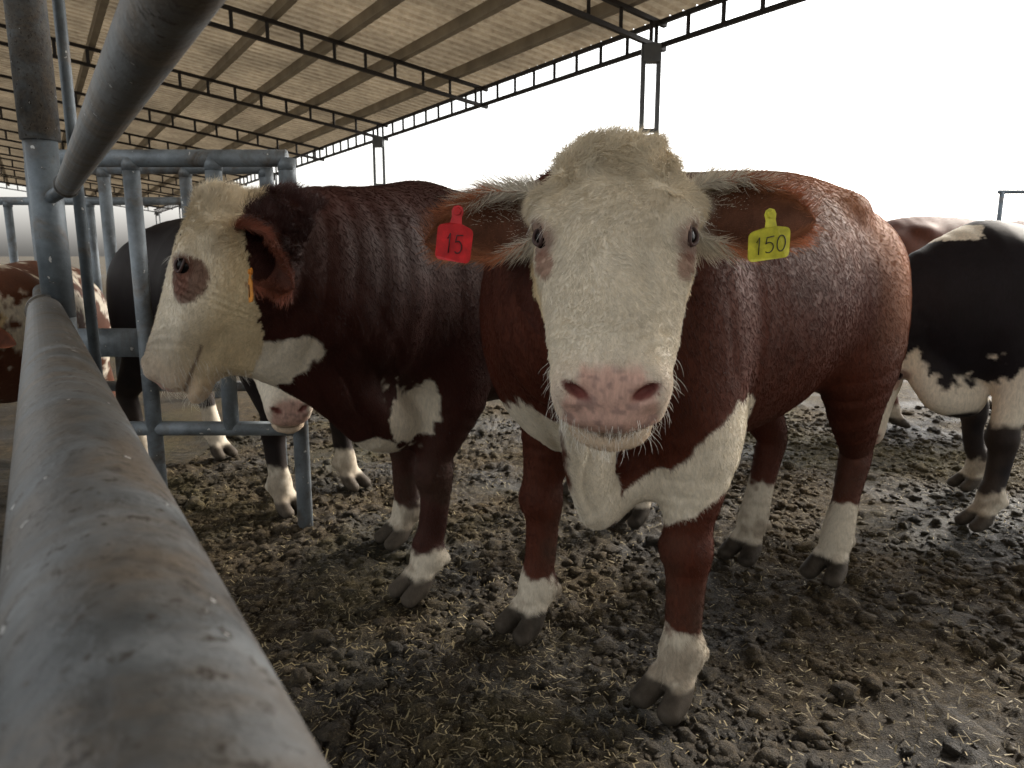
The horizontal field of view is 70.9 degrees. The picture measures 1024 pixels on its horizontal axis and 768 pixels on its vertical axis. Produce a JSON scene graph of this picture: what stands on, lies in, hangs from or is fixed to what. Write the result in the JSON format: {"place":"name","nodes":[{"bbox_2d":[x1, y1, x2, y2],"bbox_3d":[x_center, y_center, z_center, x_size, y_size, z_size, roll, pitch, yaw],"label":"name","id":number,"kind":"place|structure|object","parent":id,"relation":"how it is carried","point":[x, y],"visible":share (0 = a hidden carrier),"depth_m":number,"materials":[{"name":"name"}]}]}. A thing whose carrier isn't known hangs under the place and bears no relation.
{"place":"outdoors","nodes":[
{"label":"outdoors","id":0,"kind":"place"},
{"bbox_2d":[0,256,1023,767],"bbox_3d":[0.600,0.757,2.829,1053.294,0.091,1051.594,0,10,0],"label":"ground","id":1,"kind":"structure","parent":0,"point":[976,698],"depth_m":2.52,"materials":[{"name":"brown soil"}]},
{"bbox_2d":[0,261,115,402],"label":"cow","id":2,"kind":"object","parent":1,"relation":"on","point":[19,281],"visible":0.3,"depth_m":3.45},
{"bbox_2d":[0,197,220,397],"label":"metal gate","id":3,"kind":"structure","parent":1,"relation":"on","point":[7,203],"depth_m":6.12,"materials":[{"name":"metal"}]},
{"bbox_2d":[0,0,329,767],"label":"metal pipe fence","id":4,"kind":"object","parent":1,"relation":"on","point":[128,638],"visible":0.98,"depth_m":0.34,"materials":[{"name":"grey metal"}]},
{"bbox_2d":[59,149,312,528],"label":"metal gate","id":5,"kind":"structure","parent":1,"relation":"on","point":[153,427],"depth_m":3.14,"materials":[{"name":"metal"}]},
{"bbox_2d":[92,167,287,464],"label":"metal gate","id":6,"kind":"structure","parent":1,"relation":"on","point":[103,175],"depth_m":3.95,"materials":[{"name":"metal"}]},
{"bbox_2d":[106,218,370,518],"bbox_3d":[-1.448,-0.138,3.723,1.758,1.441,0.856,6,12,32],"label":"cow","id":7,"kind":"object","parent":1,"relation":"on","point":[280,410],"visible":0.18,"depth_m":3.73},
{"bbox_2d":[140,175,651,607],"bbox_3d":[-0.197,-0.017,2.838,0.860,1.516,2.423,10,14,43],"label":"cow","id":8,"kind":"object","parent":1,"relation":"on","point":[348,312],"visible":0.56,"depth_m":2.13},
{"bbox_2d":[0,0,806,223],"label":"cattle shed","id":9,"kind":"structure","parent":1,"relation":"on","point":[295,79],"depth_m":10.36,"materials":[{"name":"metal"}]},
{"bbox_2d":[167,405,1023,767],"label":"manure clumps","id":10,"kind":"object","parent":1,"relation":"on","point":[337,731],"visible":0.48,"depth_m":2.58,"materials":[{"name":"soil"}]},
{"bbox_2d":[171,418,1023,767],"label":"straw bits","id":11,"kind":"object","parent":1,"relation":"on","point":[485,688],"visible":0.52,"depth_m":2.23,"materials":[{"name":"brown plant"}]},
{"bbox_2d":[413,121,912,725],"bbox_3d":[0.509,0.092,2.211,1.010,1.527,2.168,7,13,35],"label":"cow","id":12,"kind":"object","parent":1,"relation":"on","point":[663,329],"visible":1,"depth_m":1.77},
{"bbox_2d":[875,220,1023,532],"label":"cow","id":13,"kind":"object","parent":1,"relation":"on","point":[964,359],"visible":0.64,"depth_m":3.25},
{"bbox_2d":[887,216,1023,428],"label":"cow","id":14,"kind":"object","parent":1,"relation":"on","point":[916,233],"visible":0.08,"depth_m":5.08},
{"bbox_2d":[996,190,1023,220],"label":"pipe railing","id":15,"kind":"object","parent":1,"relation":"on","point":[1001,193],"visible":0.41,"depth_m":9.30,"materials":[{"name":"grey metal"}]},
{"bbox_2d":[0,0,1023,255],"label":"sky","id":16,"kind":"structure","parent":0,"point":[915,108],"materials":[{"name":"white"}]}
]}

